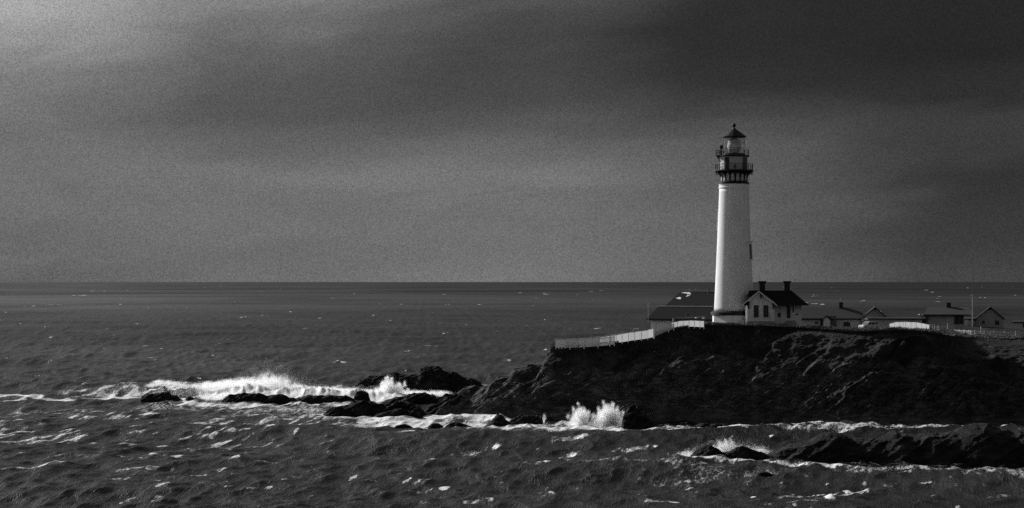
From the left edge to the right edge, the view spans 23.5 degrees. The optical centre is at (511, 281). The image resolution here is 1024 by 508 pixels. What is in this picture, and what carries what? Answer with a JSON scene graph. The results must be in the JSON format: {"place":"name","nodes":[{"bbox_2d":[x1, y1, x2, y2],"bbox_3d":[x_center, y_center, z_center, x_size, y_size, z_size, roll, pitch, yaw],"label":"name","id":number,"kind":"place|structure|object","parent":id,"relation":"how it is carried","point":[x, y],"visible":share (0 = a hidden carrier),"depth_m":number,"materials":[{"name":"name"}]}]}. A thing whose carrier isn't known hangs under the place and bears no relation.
{"place":"outdoors","nodes":[
{"label":"outdoors","id":0,"kind":"place"},
{"bbox_2d":[0,282,1023,507],"bbox_3d":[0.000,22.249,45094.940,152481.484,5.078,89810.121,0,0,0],"label":"sea","id":1,"kind":"structure","parent":0,"point":[83,365],"depth_m":408.85,"materials":[{"name":"liquid"}]},
{"bbox_2d":[140,391,193,402],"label":"reef rock","id":2,"kind":"object","parent":1,"relation":"in","point":[157,397],"visible":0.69,"depth_m":460.78,"materials":[{"name":"black stone"}]},
{"bbox_2d":[204,393,225,399],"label":"sea spray","id":3,"kind":"object","parent":1,"relation":"on","point":[215,398],"visible":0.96,"depth_m":462.98,"materials":[{"name":"white liquid"}]},
{"bbox_2d":[146,356,447,394],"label":"sea spray","id":4,"kind":"object","parent":1,"relation":"on","point":[269,383],"visible":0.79,"depth_m":478.21,"materials":[{"name":"white liquid"}]},
{"bbox_2d":[221,392,374,404],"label":"reef rock","id":5,"kind":"object","parent":1,"relation":"in","point":[279,399],"visible":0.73,"depth_m":460.75,"materials":[{"name":"black stone"}]},
{"bbox_2d":[354,391,370,400],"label":"reef boulder","id":6,"kind":"object","parent":5,"relation":"on","point":[361,395],"visible":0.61,"depth_m":461.96,"materials":[{"name":"black stone"}]},
{"bbox_2d":[323,400,426,416],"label":"shore rock","id":7,"kind":"object","parent":1,"relation":"in","point":[362,408],"visible":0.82,"depth_m":417.99,"materials":[{"name":"black stone"}]},
{"bbox_2d":[376,378,404,393],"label":"sea spray","id":8,"kind":"object","parent":1,"relation":"on","point":[386,386],"visible":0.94,"depth_m":475.56,"materials":[{"name":"white liquid"}]},
{"bbox_2d":[374,408,423,418],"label":"shore rock","id":9,"kind":"object","parent":1,"relation":"in","point":[399,412],"visible":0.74,"depth_m":413.59,"materials":[{"name":"black stone"}]},
{"bbox_2d":[394,424,412,428],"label":"wave washed rock","id":10,"kind":"object","parent":1,"relation":"in","point":[402,426],"visible":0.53,"depth_m":386.00,"materials":[{"name":"black stone"}]},
{"bbox_2d":[382,392,451,403],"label":"reef rock","id":11,"kind":"object","parent":1,"relation":"in","point":[422,397],"visible":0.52,"depth_m":452.23,"materials":[{"name":"black stone"}]},
{"bbox_2d":[353,365,482,394],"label":"sea stack","id":12,"kind":"object","parent":1,"relation":"in","point":[432,379],"visible":0.67,"depth_m":497.73,"materials":[{"name":"black stone"}]},
{"bbox_2d":[428,423,442,428],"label":"wave washed rock","id":13,"kind":"object","parent":1,"relation":"in","point":[435,426],"visible":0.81,"depth_m":394.43,"materials":[{"name":"black stone"}]},
{"bbox_2d":[425,394,468,414],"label":"shore rock","id":14,"kind":"object","parent":1,"relation":"in","point":[432,409],"visible":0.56,"depth_m":425.69,"materials":[{"name":"black stone"}]},
{"bbox_2d":[444,422,470,427],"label":"wave washed rock","id":15,"kind":"object","parent":1,"relation":"in","point":[454,424],"visible":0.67,"depth_m":390.36,"materials":[{"name":"black stone"}]},
{"bbox_2d":[484,414,511,426],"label":"shore rock","id":16,"kind":"object","parent":1,"relation":"in","point":[498,420],"visible":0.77,"depth_m":395.67,"materials":[{"name":"black stone"}]},
{"bbox_2d":[509,415,544,424],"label":"shore rock","id":17,"kind":"object","parent":1,"relation":"in","point":[528,419],"visible":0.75,"depth_m":401.61,"materials":[{"name":"black stone"}]},
{"bbox_2d":[570,406,621,426],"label":"sea spray","id":18,"kind":"object","parent":1,"relation":"on","point":[580,419],"visible":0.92,"depth_m":397.80,"materials":[{"name":"white liquid"}]},
{"bbox_2d":[621,404,659,429],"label":"shore rock","id":19,"kind":"object","parent":1,"relation":"in","point":[635,416],"visible":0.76,"depth_m":383.85,"materials":[{"name":"black stone"}]},
{"bbox_2d":[688,423,729,427],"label":"shore rock","id":20,"kind":"object","parent":1,"relation":"in","point":[702,425],"visible":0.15,"depth_m":378.27,"materials":[{"name":"black stone"}]},
{"bbox_2d":[677,435,772,455],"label":"sea spray","id":21,"kind":"object","parent":1,"relation":"on","point":[719,448],"visible":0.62,"depth_m":311.78,"materials":[{"name":"white liquid"}]},
{"bbox_2d":[432,321,1023,426],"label":"headland","id":22,"kind":"structure","parent":1,"relation":"in","point":[728,374],"depth_m":411.45,"materials":[{"name":"black stone"}]},
{"bbox_2d":[555,335,614,348],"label":"picket fence","id":23,"kind":"object","parent":22,"relation":"on","point":[588,343],"visible":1,"depth_m":417.17,"materials":[{"name":"white wood"}]},
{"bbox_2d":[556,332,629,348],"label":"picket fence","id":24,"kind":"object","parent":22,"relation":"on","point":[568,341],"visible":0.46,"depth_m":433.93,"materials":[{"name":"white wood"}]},
{"bbox_2d":[599,328,653,343],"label":"picket fence","id":25,"kind":"object","parent":22,"relation":"on","point":[634,336],"visible":0.82,"depth_m":419.06,"materials":[{"name":"white wood"}]},
{"bbox_2d":[654,323,673,337],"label":"picket fence","id":26,"kind":"object","parent":22,"relation":"on","point":[668,327],"visible":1,"depth_m":411.06,"materials":[{"name":"grey wood"}]},
{"bbox_2d":[647,288,714,330],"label":"fog signal building","id":27,"kind":"structure","parent":22,"relation":"on","point":[698,305],"depth_m":450.95,"materials":[{"name":"grey"}]},
{"bbox_2d":[671,320,703,327],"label":"picket fence","id":28,"kind":"object","parent":22,"relation":"on","point":[694,323],"visible":0.93,"depth_m":420.99,"materials":[{"name":"white wood"}]},
{"bbox_2d":[711,123,753,323],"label":"lighthouse","id":29,"kind":"object","parent":22,"relation":"on","point":[734,278],"visible":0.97,"depth_m":427.61,"materials":[{"name":"white painted brick"},{"name":"black iron"}]},
{"bbox_2d":[724,157,728,168],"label":"door","id":30,"kind":"structure","parent":29,"relation":"in","point":[726,159],"depth_m":428.07,"materials":[{"name":"black metal"}]},
{"bbox_2d":[746,241,752,259],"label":"window","id":31,"kind":"structure","parent":29,"relation":"in","point":[749,243],"depth_m":428.44,"materials":[{"name":"black glass"}]},
{"bbox_2d":[742,281,808,325],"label":"workroom house","id":32,"kind":"structure","parent":22,"relation":"on","point":[768,307],"depth_m":422.69,"materials":[{"name":"paint"}]},
{"bbox_2d":[753,305,758,317],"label":"window","id":33,"kind":"structure","parent":32,"relation":"in","point":[755,307],"depth_m":421.23,"materials":[{"name":"glass"}]},
{"bbox_2d":[763,305,768,317],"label":"window","id":34,"kind":"structure","parent":32,"relation":"in","point":[765,308],"depth_m":421.12,"materials":[{"name":"glass"}]},
{"bbox_2d":[787,306,790,317],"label":"window","id":35,"kind":"structure","parent":32,"relation":"in","point":[788,307],"depth_m":423.29,"materials":[{"name":"black glass"}]},
{"bbox_2d":[551,321,1023,347],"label":"turf grass","id":36,"kind":"structure","parent":22,"relation":"on","point":[945,332],"depth_m":419.70,"materials":[{"name":"black plant"}]},
{"bbox_2d":[802,302,885,327],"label":"cottage","id":37,"kind":"structure","parent":22,"relation":"on","point":[846,317],"depth_m":498.35,"materials":[{"name":"grey"}]},
{"bbox_2d":[843,321,850,326],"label":"window","id":38,"kind":"structure","parent":37,"relation":"in","point":[845,323],"depth_m":497.54,"materials":[{"name":"black glass"}]},
{"bbox_2d":[858,322,879,327],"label":"parked car","id":39,"kind":"object","parent":22,"relation":"on","point":[868,325],"visible":0.62,"depth_m":473.37,"materials":[{"name":"paint"}]},
{"bbox_2d":[865,317,922,327],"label":"flat roofed block","id":40,"kind":"structure","parent":22,"relation":"on","point":[884,322],"depth_m":489.16,"materials":[{"name":"grey"}]},
{"bbox_2d":[889,322,929,328],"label":"picket fence","id":41,"kind":"object","parent":22,"relation":"on","point":[911,325],"visible":0.63,"depth_m":442.93,"materials":[{"name":"white wood"}]},
{"bbox_2d":[921,303,971,325],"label":"cottage","id":42,"kind":"structure","parent":22,"relation":"on","point":[949,314],"depth_m":494.54,"materials":[{"name":"grey"}]},
{"bbox_2d":[972,258,972,326],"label":"flagpole","id":43,"kind":"object","parent":22,"relation":"on","point":[972,292],"visible":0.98,"depth_m":470.06,"materials":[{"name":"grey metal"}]},
{"bbox_2d":[964,307,1004,327],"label":"cottage","id":44,"kind":"structure","parent":22,"relation":"on","point":[989,317],"depth_m":500.06,"materials":[{"name":"grey"}]},
{"bbox_2d":[951,329,1023,336],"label":"picket fence","id":45,"kind":"object","parent":22,"relation":"on","point":[997,335],"visible":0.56,"depth_m":438.12,"materials":[{"name":"grey wood"}]},
{"bbox_2d":[1012,320,1023,329],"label":"shed","id":46,"kind":"structure","parent":22,"relation":"on","point":[1018,324],"depth_m":490.02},
{"bbox_2d":[691,445,773,459],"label":"rock","id":47,"kind":"object","parent":1,"relation":"in","point":[743,452],"visible":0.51,"depth_m":307.08,"materials":[{"name":"black stone"}]},
{"bbox_2d":[756,472,772,475],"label":"rock","id":48,"kind":"object","parent":1,"relation":"in","point":[764,474],"visible":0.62,"depth_m":291.44,"materials":[{"name":"black stone"}]},
{"bbox_2d":[767,423,1023,467],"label":"ridge","id":49,"kind":"structure","parent":1,"relation":"in","point":[975,445],"depth_m":307.77,"materials":[{"name":"black stone"}]},
{"bbox_2d":[997,463,1020,467],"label":"rock","id":50,"kind":"object","parent":1,"relation":"in","point":[1009,465],"visible":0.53,"depth_m":303.74,"materials":[{"name":"black stone"}]},
{"bbox_2d":[0,0,1023,281],"label":"sky","id":51,"kind":"structure","parent":0,"point":[141,140],"materials":[{"name":"grey"}]}
]}

